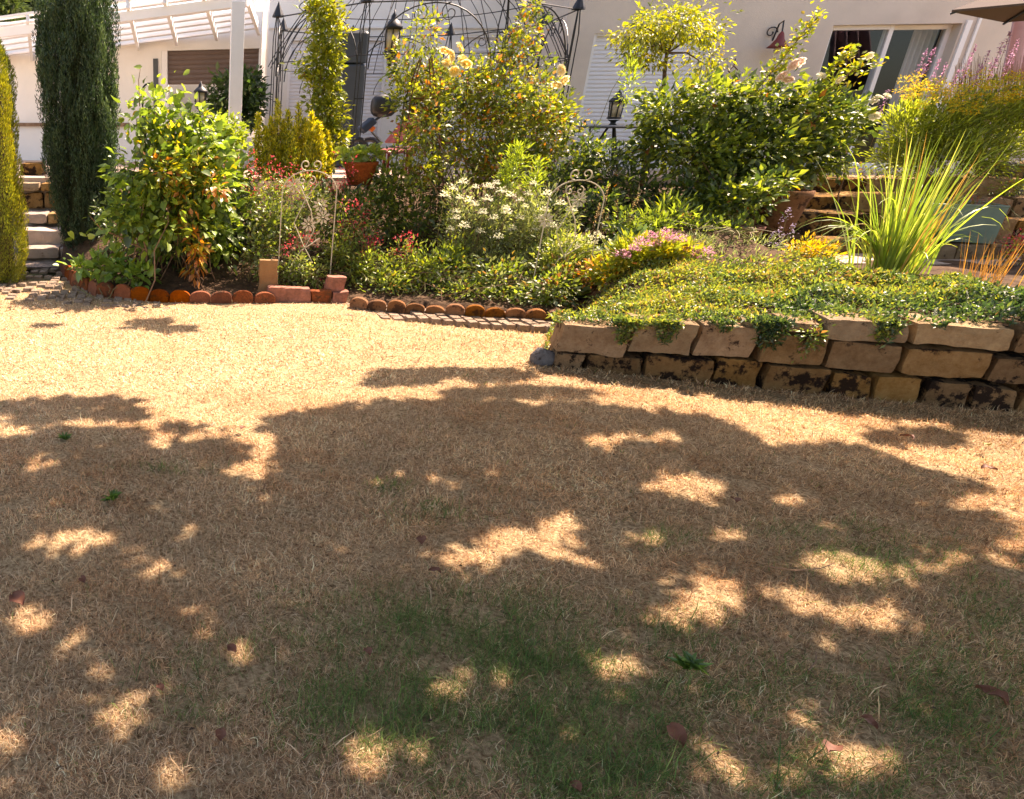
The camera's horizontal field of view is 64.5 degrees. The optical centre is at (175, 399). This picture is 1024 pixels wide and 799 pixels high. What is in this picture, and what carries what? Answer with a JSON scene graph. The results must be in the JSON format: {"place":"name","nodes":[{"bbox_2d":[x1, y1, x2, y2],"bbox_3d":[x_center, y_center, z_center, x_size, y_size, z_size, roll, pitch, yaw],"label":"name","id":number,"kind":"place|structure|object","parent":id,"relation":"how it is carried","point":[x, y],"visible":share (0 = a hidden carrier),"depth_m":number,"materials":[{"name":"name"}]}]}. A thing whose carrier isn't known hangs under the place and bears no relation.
{"place":"outdoors","nodes":[
{"label":"outdoors","id":0,"kind":"place"},
{"bbox_2d":[9,267,60,280],"bbox_3d":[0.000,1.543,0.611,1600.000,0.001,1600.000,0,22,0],"label":"ground","id":1,"kind":"structure","parent":0,"point":[48,273],"depth_m":8.15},
{"bbox_2d":[169,290,189,302],"bbox_3d":[0.037,-0.945,6.647,0.195,0.190,0.050,6,17,7],"label":"edging tile","id":2,"kind":"object","parent":1,"relation":"on","point":[183,296],"visible":0.7,"depth_m":6.61,"materials":[{"name":"ceramic"}]},
{"bbox_2d":[211,291,231,303],"bbox_3d":[0.427,-0.926,6.584,0.195,0.190,0.050,-2,26,8],"label":"edging tile","id":3,"kind":"object","parent":1,"relation":"on","point":[224,297],"visible":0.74,"depth_m":6.55,"materials":[{"name":"ceramic"}]},
{"bbox_2d":[254,292,275,302],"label":"edging tile","id":4,"kind":"object","parent":1,"relation":"on","point":[264,297],"visible":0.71,"depth_m":6.55,"materials":[{"name":"ceramic"}]},
{"bbox_2d":[12,207,60,266],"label":"garden path","id":5,"kind":"structure","parent":0,"point":[40,262],"depth_m":8.48,"materials":[{"name":"grey stone"}]},
{"bbox_2d":[20,210,63,257],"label":"path steps","id":6,"kind":"structure","parent":5,"relation":"on","point":[45,240],"depth_m":8.61,"materials":[{"name":"stone"}]},
{"bbox_2d":[11,177,133,208],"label":"stone wall","id":7,"kind":"structure","parent":5,"relation":"on","point":[34,200],"depth_m":9.08,"materials":[{"name":"stone"}]},
{"bbox_2d":[0,12,266,163],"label":"house wing","id":8,"kind":"structure","parent":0,"point":[197,56],"depth_m":12.05,"materials":[{"name":"white paint"}]},
{"bbox_2d":[162,48,261,140],"bbox_3d":[0.586,-5.188,11.983,1.700,1.424,0.110,6,22,15],"label":"window frame","id":9,"kind":"structure","parent":8,"relation":"in","point":[164,53],"depth_m":11.98,"materials":[{"name":"white paint"}]},
{"bbox_2d":[88,0,230,13],"label":"sky","id":10,"kind":"structure","parent":0,"point":[143,1],"materials":[{"name":"white"}]},
{"bbox_2d":[125,113,233,275],"bbox_3d":[0.057,-1.954,6.862,1.029,1.578,0.715,8,23,19],"label":"orange leaved shrub","id":11,"kind":"object","parent":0,"point":[213,190],"visible":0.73,"depth_m":6.68,"materials":[{"name":"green plant"}]},
{"bbox_2d":[86,163,292,273],"bbox_3d":[0.147,-1.918,7.357,2.248,1.064,1.199,0,22,0],"label":"dark understorey","id":12,"kind":"object","parent":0,"point":[241,209],"visible":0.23,"depth_m":7.45,"materials":[{"name":"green plant"}]},
{"bbox_2d":[203,103,260,207],"bbox_3d":[0.651,-2.678,7.851,0.630,1.233,0.888,-17,27,-36],"label":"lime shrub","id":13,"kind":"object","parent":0,"point":[243,135],"visible":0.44,"depth_m":7.74,"materials":[{"name":"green plant"}]},
{"bbox_2d":[0,266,554,332],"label":"path","id":14,"kind":"structure","parent":0,"point":[536,325],"depth_m":6.52,"materials":[{"name":"stone"}]},
{"bbox_2d":[113,284,131,299],"bbox_3d":[-0.517,-1.028,6.839,0.195,0.198,0.050,18,20,28],"label":"edging tile","id":15,"kind":"object","parent":14,"relation":"on","point":[123,291],"visible":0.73,"depth_m":6.80,"materials":[{"name":"ceramic"}]},
{"bbox_2d":[131,286,149,300],"bbox_3d":[-0.343,-0.997,6.757,0.195,0.187,0.050,8,17,24],"label":"edging tile","id":16,"kind":"object","parent":14,"relation":"on","point":[138,293],"visible":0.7,"depth_m":6.73,"materials":[{"name":"ceramic"}]},
{"bbox_2d":[150,289,169,302],"bbox_3d":[-0.157,-0.958,6.690,0.195,0.194,0.050,11,19,24],"label":"edging tile","id":17,"kind":"object","parent":14,"relation":"on","point":[161,295],"visible":0.72,"depth_m":6.65,"materials":[{"name":"ceramic"}]},
{"bbox_2d":[190,291,210,302],"bbox_3d":[0.230,-0.933,6.615,0.195,0.186,0.050,-2,24,6],"label":"edging tile","id":18,"kind":"object","parent":14,"relation":"on","point":[200,296],"visible":0.72,"depth_m":6.58,"materials":[{"name":"ceramic"}]},
{"bbox_2d":[232,290,252,302],"bbox_3d":[0.627,-0.927,6.591,0.195,0.198,0.050,-3,10,4],"label":"edging tile","id":19,"kind":"object","parent":14,"relation":"on","point":[242,296],"visible":0.7,"depth_m":6.56,"materials":[{"name":"ceramic"}]},
{"bbox_2d":[368,299,385,311],"bbox_3d":[1.829,-0.832,6.379,0.160,0.152,0.060,3,26,17],"label":"edging log","id":20,"kind":"object","parent":14,"relation":"on","point":[377,305],"visible":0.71,"depth_m":6.34,"materials":[{"name":"brown wood"}]},
{"bbox_2d":[13,160,973,205],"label":"terrace","id":21,"kind":"structure","parent":0,"point":[337,175],"depth_m":9.62,"materials":[{"name":"beige stone"}]},
{"bbox_2d":[0,0,32,21],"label":"conifer tree","id":22,"kind":"object","parent":21,"relation":"on","point":[8,7],"visible":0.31,"depth_m":20.65,"materials":[{"name":"green plant"}]},
{"bbox_2d":[20,162,45,174],"bbox_3d":[-1.950,-3.111,9.576,0.315,0.253,0.314,0,22,0],"label":"stone trough","id":23,"kind":"object","parent":21,"relation":"on","point":[33,168],"visible":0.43,"depth_m":9.43,"materials":[{"name":"stone"}]},
{"bbox_2d":[0,0,260,164],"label":"pergola","id":24,"kind":"object","parent":21,"relation":"on","point":[237,13],"visible":0.56,"depth_m":10.02,"materials":[{"name":"white paint"}]},
{"bbox_2d":[193,81,207,121],"bbox_3d":[0.311,-3.266,9.032,0.189,1.524,0.189,0,22,0],"label":"post lantern","id":25,"kind":"object","parent":21,"relation":"on","point":[201,90],"visible":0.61,"depth_m":8.76,"materials":[{"name":"black metal"}]},
{"bbox_2d":[194,61,272,160],"bbox_3d":[0.906,-4.561,11.164,1.247,1.566,1.077,0,22,0],"label":"dark hedge","id":26,"kind":"object","parent":21,"relation":"on","point":[253,102],"visible":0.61,"depth_m":10.88,"materials":[{"name":"green plant"}]},
{"bbox_2d":[329,31,368,165],"bbox_3d":[2.630,-4.660,10.949,0.493,1.905,0.502,0,22,0],"label":"rain tank","id":27,"kind":"object","parent":21,"relation":"on","point":[348,86],"visible":0.34,"depth_m":10.63,"materials":[{"name":"grey plastic"}]},
{"bbox_2d":[348,94,396,160],"bbox_3d":[2.747,-3.826,9.886,0.655,0.883,0.250,0,22,0],"label":"mobility cart","id":28,"kind":"object","parent":21,"relation":"on","point":[377,101],"visible":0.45,"depth_m":9.76,"materials":[{"name":"black plastic"}]},
{"bbox_2d":[381,113,426,173],"bbox_3d":[2.940,-3.396,9.323,0.874,0.770,0.548,-14,26,-31],"label":"garden chair","id":29,"kind":"object","parent":21,"relation":"on","point":[390,139],"visible":0.2,"depth_m":9.39,"materials":[{"name":"red paint"}]},
{"bbox_2d":[268,0,585,176],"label":"gazebo","id":30,"kind":"object","parent":21,"relation":"on","point":[578,6],"visible":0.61,"depth_m":8.47,"materials":[{"name":"black metal"}]},
{"bbox_2d":[382,4,402,69],"bbox_3d":[2.479,-4.289,7.982,0.220,1.002,0.220,0,22,0],"label":"hanging lantern","id":31,"kind":"object","parent":30,"relation":"hanging from","point":[395,27],"visible":0.63,"depth_m":7.97,"materials":[{"name":"black metal"}]},
{"bbox_2d":[577,125,636,174],"bbox_3d":[5.799,-3.356,9.426,0.840,0.613,0.840,0,22,0],"label":"garden table","id":32,"kind":"object","parent":21,"relation":"on","point":[613,127],"visible":0.55,"depth_m":9.28,"materials":[{"name":"grey metal"}]},
{"bbox_2d":[607,90,624,124],"bbox_3d":[5.799,-3.850,9.231,0.210,0.440,0.210,0,22,0],"label":"table lantern","id":33,"kind":"object","parent":32,"relation":"on","point":[614,110],"visible":0.87,"depth_m":9.19,"materials":[{"name":"black metal"}]},
{"bbox_2d":[0,281,1023,798],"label":"lawn","id":34,"kind":"structure","parent":0,"point":[866,743],"depth_m":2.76,"materials":[{"name":"plant"}]},
{"bbox_2d":[0,39,29,283],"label":"golden conifer","id":35,"kind":"object","parent":34,"relation":"on","point":[9,178],"visible":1,"depth_m":7.09,"materials":[{"name":"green plant"}]},
{"bbox_2d":[97,282,114,297],"bbox_3d":[-0.691,-1.071,6.938,0.195,0.193,0.050,10,29,29],"label":"edging tile","id":36,"kind":"object","parent":34,"relation":"on","point":[104,287],"visible":0.69,"depth_m":6.90,"materials":[{"name":"ceramic"}]},
{"bbox_2d":[258,259,277,292],"bbox_3d":[0.879,-1.144,6.707,0.185,0.396,0.084,0,22,0],"label":"standing stone","id":37,"kind":"object","parent":34,"relation":"on","point":[267,272],"visible":0.67,"depth_m":6.65,"materials":[{"name":"beige stone"}]},
{"bbox_2d":[267,285,310,301],"bbox_3d":[1.067,-0.991,6.638,0.415,0.178,0.128,0,22,0],"label":"edging brick","id":38,"kind":"object","parent":34,"relation":"on","point":[291,293],"visible":0.74,"depth_m":6.58,"materials":[{"name":"brick"}]},
{"bbox_2d":[310,288,331,302],"bbox_3d":[1.376,-0.972,6.646,0.209,0.158,0.119,0,22,0],"label":"edging brick","id":39,"kind":"object","parent":34,"relation":"on","point":[322,295],"visible":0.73,"depth_m":6.59,"materials":[{"name":"brick"}]},
{"bbox_2d":[331,289,348,302],"bbox_3d":[1.538,-0.946,6.656,0.180,0.187,0.118,0,22,0],"label":"edging brick","id":40,"kind":"object","parent":34,"relation":"on","point":[339,296],"visible":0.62,"depth_m":6.60,"materials":[{"name":"brick"}]},
{"bbox_2d":[324,275,346,291],"bbox_3d":[1.508,-1.098,6.649,0.195,0.159,0.118,0,22,0],"label":"edging brick","id":41,"kind":"object","parent":40,"relation":"on","point":[333,283],"visible":0.9,"depth_m":6.60,"materials":[{"name":"brick"}]},
{"bbox_2d":[349,297,367,309],"bbox_3d":[1.679,-0.853,6.438,0.160,0.175,0.060,12,25,24],"label":"edging log","id":42,"kind":"object","parent":34,"relation":"on","point":[359,302],"visible":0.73,"depth_m":6.40,"materials":[{"name":"brown wood"}]},
{"bbox_2d":[386,300,405,313],"bbox_3d":[1.985,-0.808,6.323,0.160,0.181,0.060,12,26,21],"label":"edging log","id":43,"kind":"object","parent":34,"relation":"on","point":[397,306],"visible":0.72,"depth_m":6.28,"materials":[{"name":"brown wood"}]},
{"bbox_2d":[445,304,464,315],"bbox_3d":[2.453,-0.757,6.173,0.160,0.170,0.060,7,23,20],"label":"edging log","id":44,"kind":"object","parent":34,"relation":"on","point":[455,309],"visible":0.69,"depth_m":6.14,"materials":[{"name":"brown wood"}]},
{"bbox_2d":[464,304,484,318],"bbox_3d":[2.611,-0.740,6.130,0.160,0.181,0.060,6,22,16],"label":"edging log","id":45,"kind":"object","parent":34,"relation":"on","point":[474,310],"visible":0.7,"depth_m":6.09,"materials":[{"name":"brown wood"}]},
{"bbox_2d":[526,308,546,320],"bbox_3d":[3.095,-0.693,6.039,0.160,0.184,0.060,3,26,12],"label":"edging log","id":46,"kind":"object","parent":34,"relation":"on","point":[538,313],"visible":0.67,"depth_m":6.00,"materials":[{"name":"brown wood"}]},
{"bbox_2d":[529,347,554,365],"bbox_3d":[2.611,-0.286,4.957,0.186,0.156,0.178,0,22,0],"label":"field stone","id":47,"kind":"object","parent":34,"relation":"on","point":[539,356],"visible":0.56,"depth_m":4.91,"materials":[{"name":"grey stone"}]},
{"bbox_2d":[666,722,686,745],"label":"fallen leaf","id":48,"kind":"object","parent":34,"relation":"on","point":[680,733],"visible":1,"depth_m":1.92,"materials":[{"name":"brown plant"}]},
{"bbox_2d":[666,650,713,675],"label":"weed","id":49,"kind":"object","parent":34,"relation":"on","point":[687,660],"visible":1,"depth_m":2.18,"materials":[{"name":"green plant"}]},
{"bbox_2d":[548,309,1023,412],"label":"stone wall","id":50,"kind":"structure","parent":34,"relation":"on","point":[968,363],"depth_m":4.37,"materials":[{"name":"stone"}]},
{"bbox_2d":[791,319,836,363],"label":"trailing sprig","id":51,"kind":"object","parent":50,"relation":"on","point":[816,338],"visible":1,"depth_m":4.32,"materials":[{"name":"green plant"}]},
{"bbox_2d":[975,684,1008,704],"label":"fallen leaf","id":52,"kind":"object","parent":34,"relation":"on","point":[1001,694],"visible":0.99,"depth_m":2.06,"materials":[{"name":"brown plant"}]},
{"bbox_2d":[58,180,1023,325],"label":"bed soil","id":53,"kind":"structure","parent":0,"point":[226,279],"depth_m":6.96,"materials":[{"name":"brown soil"}]},
{"bbox_2d":[30,0,122,251],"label":"yew column","id":54,"kind":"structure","parent":53,"relation":"on","point":[73,37],"depth_m":7.47,"materials":[{"name":"green plant"}]},
{"bbox_2d":[53,244,161,298],"bbox_3d":[-0.737,-1.274,6.994,1.179,0.568,0.619,11,24,25],"label":"leaf clump","id":55,"kind":"object","parent":53,"relation":"on","point":[115,263],"visible":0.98,"depth_m":6.94,"materials":[{"name":"green plant"}]},
{"bbox_2d":[64,65,255,302],"bbox_3d":[-0.053,-2.113,6.918,1.544,2.184,1.558,10,24,24],"label":"shrub","id":56,"kind":"object","parent":53,"relation":"on","point":[132,218],"visible":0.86,"depth_m":6.83,"materials":[{"name":"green plant"}]},
{"bbox_2d":[164,172,215,290],"bbox_3d":[0.129,-1.632,6.858,0.517,1.158,0.415,14,25,31],"label":"yellowing vine","id":57,"kind":"object","parent":53,"relation":"on","point":[200,260],"visible":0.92,"depth_m":6.81,"materials":[{"name":"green plant"}]},
{"bbox_2d":[238,188,307,286],"bbox_3d":[0.954,-1.556,6.858,0.630,0.974,0.689,-13,25,-29],"label":"sage shrub","id":58,"kind":"object","parent":53,"relation":"on","point":[271,234],"visible":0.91,"depth_m":6.88,"materials":[{"name":"green plant"}]},
{"bbox_2d":[234,149,334,265],"bbox_3d":[1.105,-1.892,7.071,1.034,1.206,0.770,0,22,0],"label":"red salvia","id":59,"kind":"object","parent":53,"relation":"on","point":[300,215],"visible":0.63,"depth_m":7.06,"materials":[{"name":"green plant"}]},
{"bbox_2d":[251,98,335,182],"bbox_3d":[1.305,-2.806,7.629,0.981,0.900,0.464,0,22,0],"label":"golden cypress","id":60,"kind":"object","parent":53,"relation":"on","point":[284,145],"visible":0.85,"depth_m":7.64,"materials":[{"name":"yellow plant"}]},
{"bbox_2d":[277,160,336,285],"bbox_3d":[1.262,-1.644,6.739,0.524,1.241,0.030,0,22,0],"label":"flower trellis","id":61,"kind":"object","parent":53,"relation":"on","point":[315,206],"visible":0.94,"depth_m":6.68,"materials":[{"name":"beige paint"}]},
{"bbox_2d":[280,0,358,210],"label":"climbing vine","id":62,"kind":"object","parent":53,"relation":"on","point":[328,85],"visible":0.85,"depth_m":7.66,"materials":[{"name":"green plant"}]},
{"bbox_2d":[280,239,371,289],"bbox_3d":[1.473,-1.333,6.897,0.936,0.509,0.479,0,22,0],"label":"red salvia","id":63,"kind":"object","parent":53,"relation":"on","point":[309,269],"visible":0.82,"depth_m":6.86,"materials":[{"name":"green plant"}]},
{"bbox_2d":[344,185,369,244],"bbox_3d":[1.927,-1.973,7.501,0.260,0.635,0.256,0,22,0],"label":"pot stand","id":64,"kind":"object","parent":53,"relation":"on","point":[357,201],"visible":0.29,"depth_m":7.41,"materials":[{"name":"black metal"}]},
{"bbox_2d":[343,161,378,184],"bbox_3d":[1.927,-2.374,7.342,0.366,0.229,0.366,0,22,0],"label":"plant pot","id":65,"kind":"object","parent":64,"relation":"on","point":[362,172],"visible":0.88,"depth_m":7.22,"materials":[{"name":"ceramic"}]},
{"bbox_2d":[335,143,386,162],"bbox_3d":[1.908,-2.525,7.275,0.549,0.284,0.313,0,22,0],"label":"potted pelargonium","id":66,"kind":"object","parent":65,"relation":"in","point":[362,151],"visible":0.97,"depth_m":7.24,"materials":[{"name":"green plant"}]},
{"bbox_2d":[305,151,411,282],"bbox_3d":[1.852,-1.795,6.935,1.031,1.261,0.817,10,24,24],"label":"red salvia","id":67,"kind":"object","parent":53,"relation":"on","point":[363,243],"visible":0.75,"depth_m":7.00,"materials":[{"name":"green plant"}]},
{"bbox_2d":[294,144,469,254],"bbox_3d":[2.195,-2.096,7.365,1.955,1.105,0.991,0,22,0],"label":"plume underbrush","id":68,"kind":"object","parent":53,"relation":"on","point":[384,197],"visible":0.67,"depth_m":7.34,"materials":[{"name":"green plant"}]},
{"bbox_2d":[318,224,491,304],"bbox_3d":[2.203,-1.362,6.966,1.301,0.749,1.576,-16,27,-35],"label":"daisy leaf border","id":69,"kind":"object","parent":53,"relation":"on","point":[403,268],"visible":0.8,"depth_m":6.81,"materials":[{"name":"green plant"}]},
{"bbox_2d":[360,227,457,284],"bbox_3d":[2.316,-1.408,6.926,0.951,0.582,0.635,9,23,22],"label":"red salvia","id":70,"kind":"object","parent":53,"relation":"on","point":[408,244],"visible":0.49,"depth_m":6.90,"materials":[{"name":"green plant"}]},
{"bbox_2d":[388,58,450,232],"bbox_3d":[2.645,-2.650,7.394,0.564,1.715,0.343,0,22,0],"label":"rusty obelisk","id":71,"kind":"object","parent":53,"relation":"on","point":[438,115],"visible":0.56,"depth_m":7.25,"materials":[{"name":"brown metal"}]},
{"bbox_2d":[355,238,591,312],"bbox_3d":[2.815,-1.351,7.079,2.174,0.644,2.263,0,22,0],"label":"border foliage","id":72,"kind":"object","parent":53,"relation":"on","point":[498,276],"visible":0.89,"depth_m":6.50,"materials":[{"name":"green plant"}]},
{"bbox_2d":[378,0,593,246],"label":"yellow rose bush","id":73,"kind":"object","parent":53,"relation":"on","point":[511,119],"visible":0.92,"depth_m":7.33,"materials":[{"name":"green plant"}]},
{"bbox_2d":[425,165,589,292],"bbox_3d":[3.243,-1.708,6.928,1.516,1.155,1.196,0,22,0],"label":"white phlox","id":74,"kind":"object","parent":53,"relation":"on","point":[507,225],"visible":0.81,"depth_m":6.85,"materials":[{"name":"green plant"}]},
{"bbox_2d":[512,253,607,290],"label":"rust leaf plant","id":75,"kind":"object","parent":53,"relation":"on","point":[579,272],"visible":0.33,"depth_m":6.36,"materials":[{"name":"plant"}]},
{"bbox_2d":[518,223,607,284],"bbox_3d":[3.641,-1.339,6.567,0.811,0.628,0.528,-8,23,-20],"label":"feverfew","id":76,"kind":"object","parent":53,"relation":"on","point":[577,241],"visible":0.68,"depth_m":6.48,"materials":[{"name":"green plant"}]},
{"bbox_2d":[530,169,604,293],"bbox_3d":[3.514,-1.471,6.313,0.561,1.145,0.029,0,22,0],"label":"flower trellis","id":77,"kind":"object","parent":53,"relation":"on","point":[550,217],"visible":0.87,"depth_m":6.25,"materials":[{"name":"beige paint"}]},
{"bbox_2d":[492,43,645,254],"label":"fresh green spire","id":78,"kind":"structure","parent":53,"relation":"on","point":[518,147],"depth_m":6.93,"materials":[{"name":"green plant"}]},
{"bbox_2d":[534,217,655,306],"bbox_3d":[3.826,-1.218,6.371,1.190,0.790,0.505,-9,23,-22],"label":"broad leaf rosette","id":79,"kind":"object","parent":53,"relation":"on","point":[640,227],"visible":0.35,"depth_m":6.39,"materials":[{"name":"plant"}]},
{"bbox_2d":[524,118,744,245],"bbox_3d":[4.646,-2.249,7.217,2.045,1.373,1.588,-5,22,-13],"label":"underbrush","id":80,"kind":"object","parent":53,"relation":"on","point":[594,162],"visible":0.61,"depth_m":7.16,"materials":[{"name":"green plant"}]},
{"bbox_2d":[583,227,719,290],"bbox_3d":[4.052,-1.196,5.991,1.006,0.584,0.619,0,22,0],"label":"pink sedum","id":81,"kind":"object","parent":53,"relation":"on","point":[660,245],"visible":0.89,"depth_m":5.89,"materials":[{"name":"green plant"}]},
{"bbox_2d":[594,0,743,186],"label":"standard tree","id":82,"kind":"object","parent":53,"relation":"on","point":[657,36],"visible":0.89,"depth_m":7.96,"materials":[{"name":"green plant"}]},
{"bbox_2d":[621,188,728,230],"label":"spiky green plants","id":83,"kind":"object","parent":53,"relation":"on","point":[685,202],"visible":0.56,"depth_m":6.66,"materials":[{"name":"green plant"}]},
{"bbox_2d":[595,201,802,255],"bbox_3d":[4.995,-1.617,6.681,1.896,0.532,0.994,-8,23,-19],"label":"dark leaved filler","id":84,"kind":"object","parent":53,"relation":"on","point":[701,221],"visible":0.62,"depth_m":6.54,"materials":[{"name":"green plant"}]},
{"bbox_2d":[681,225,802,261],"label":"silver foliage","id":85,"kind":"object","parent":53,"relation":"on","point":[739,234],"visible":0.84,"depth_m":6.07,"materials":[{"name":"green plant"}]},
{"bbox_2d":[612,0,891,245],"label":"shrub","id":86,"kind":"object","parent":53,"relation":"on","point":[725,153],"visible":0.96,"depth_m":6.91,"materials":[{"name":"green plant"}]},
{"bbox_2d":[543,248,1023,352],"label":"ground cover","id":87,"kind":"object","parent":53,"relation":"on","point":[1006,301],"visible":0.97,"depth_m":4.79,"materials":[{"name":"green plant"}]},
{"bbox_2d":[775,231,856,262],"bbox_3d":[5.506,-1.260,6.016,0.619,0.370,0.514,0,22,0],"label":"orange sedum","id":88,"kind":"object","parent":53,"relation":"on","point":[813,251],"visible":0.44,"depth_m":6.00,"materials":[{"name":"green plant"}]},
{"bbox_2d":[753,175,950,252],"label":"stone steps","id":89,"kind":"structure","parent":53,"relation":"on","point":[821,203],"depth_m":7.47,"materials":[{"name":"stone"}]},
{"bbox_2d":[756,188,815,239],"bbox_3d":[5.859,-1.804,6.814,0.443,0.454,0.443,0,22,0],"label":"urn","id":90,"kind":"object","parent":89,"relation":"on","point":[798,202],"visible":0.52,"depth_m":6.68,"materials":[{"name":"brown ceramic"}]},
{"bbox_2d":[789,129,1022,274],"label":"ornamental grass","id":91,"kind":"object","parent":53,"relation":"on","point":[898,247],"depth_m":5.43,"materials":[{"name":"green plant"}]},
{"bbox_2d":[857,67,1023,218],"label":"goldenrod","id":92,"kind":"object","parent":53,"relation":"on","point":[954,114],"visible":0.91,"depth_m":7.22,"materials":[{"name":"green plant"}]},
{"bbox_2d":[861,31,1019,175],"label":"purple spikes","id":93,"kind":"object","parent":53,"relation":"on","point":[969,59],"visible":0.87,"depth_m":7.69,"materials":[{"name":"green plant"}]},
{"bbox_2d":[917,175,1023,253],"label":"terrace wall","id":94,"kind":"structure","parent":53,"relation":"on","point":[1013,225],"depth_m":7.34,"materials":[{"name":"stone"}]},
{"bbox_2d":[828,152,1023,195],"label":"wall top cushion","id":95,"kind":"object","parent":94,"relation":"on","point":[999,189],"depth_m":7.61,"materials":[{"name":"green plant"}]},
{"bbox_2d":[950,0,1023,194],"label":"parasol","id":96,"kind":"object","parent":53,"relation":"on","point":[1005,11],"visible":0.7,"depth_m":7.29,"materials":[{"name":"brown fabric"}]},
{"bbox_2d":[953,53,1023,129],"bbox_3d":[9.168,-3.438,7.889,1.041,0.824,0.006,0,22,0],"label":"flowers","id":97,"kind":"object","parent":53,"relation":"on","point":[1008,69],"depth_m":7.82,"materials":[{"name":"plant"}]},
{"bbox_2d":[959,231,1023,286],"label":"dry grass tuft","id":98,"kind":"object","parent":53,"relation":"on","point":[983,272],"visible":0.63,"depth_m":5.31,"materials":[{"name":"orange plant"}]},
{"bbox_2d":[971,228,1023,265],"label":"red salvia","id":99,"kind":"object","parent":53,"relation":"on","point":[1020,238],"visible":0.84,"depth_m":6.28,"materials":[{"name":"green plant"}]},
{"bbox_2d":[245,0,1023,172],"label":"house","id":100,"kind":"structure","parent":0,"point":[903,35],"depth_m":10.07,"materials":[{"name":"paint"}]},
{"bbox_2d":[767,20,788,53],"bbox_3d":[8.213,-4.928,9.536,0.260,0.417,0.298,0,22,0],"label":"wall lamp","id":101,"kind":"object","parent":100,"relation":"attached to","point":[780,40],"visible":0.96,"depth_m":9.52,"materials":[{"name":"red paint"}]},
{"bbox_2d":[804,25,952,168],"bbox_3d":[9.715,-4.231,9.880,1.545,1.853,0.120,3,22,7],"label":"terrace door","id":102,"kind":"structure","parent":100,"relation":"in","point":[888,30],"depth_m":9.59,"materials":[{"name":"white paint"}]},
{"bbox_2d":[834,253,1020,265],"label":"slab path","id":103,"kind":"structure","parent":0,"point":[936,262],"depth_m":6.50,"materials":[{"name":"beige stone"}]},
{"bbox_2d":[920,239,1005,258],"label":"stone plinth","id":104,"kind":"structure","parent":103,"relation":"on","point":[948,251],"depth_m":6.53,"materials":[{"name":"stone"}]},
{"bbox_2d":[902,198,1010,243],"bbox_3d":[7.259,-1.687,6.603,0.756,0.388,0.334,0,22,0],"label":"green trough","id":105,"kind":"object","parent":104,"relation":"on","point":[990,228],"visible":0.46,"depth_m":6.46,"materials":[{"name":"metal"}]},
{"bbox_2d":[1001,21,1023,79],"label":"hanging cloth","id":106,"kind":"object","parent":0,"point":[1017,30],"visible":0.58,"depth_m":8.24,"materials":[{"name":"pink fabric"}]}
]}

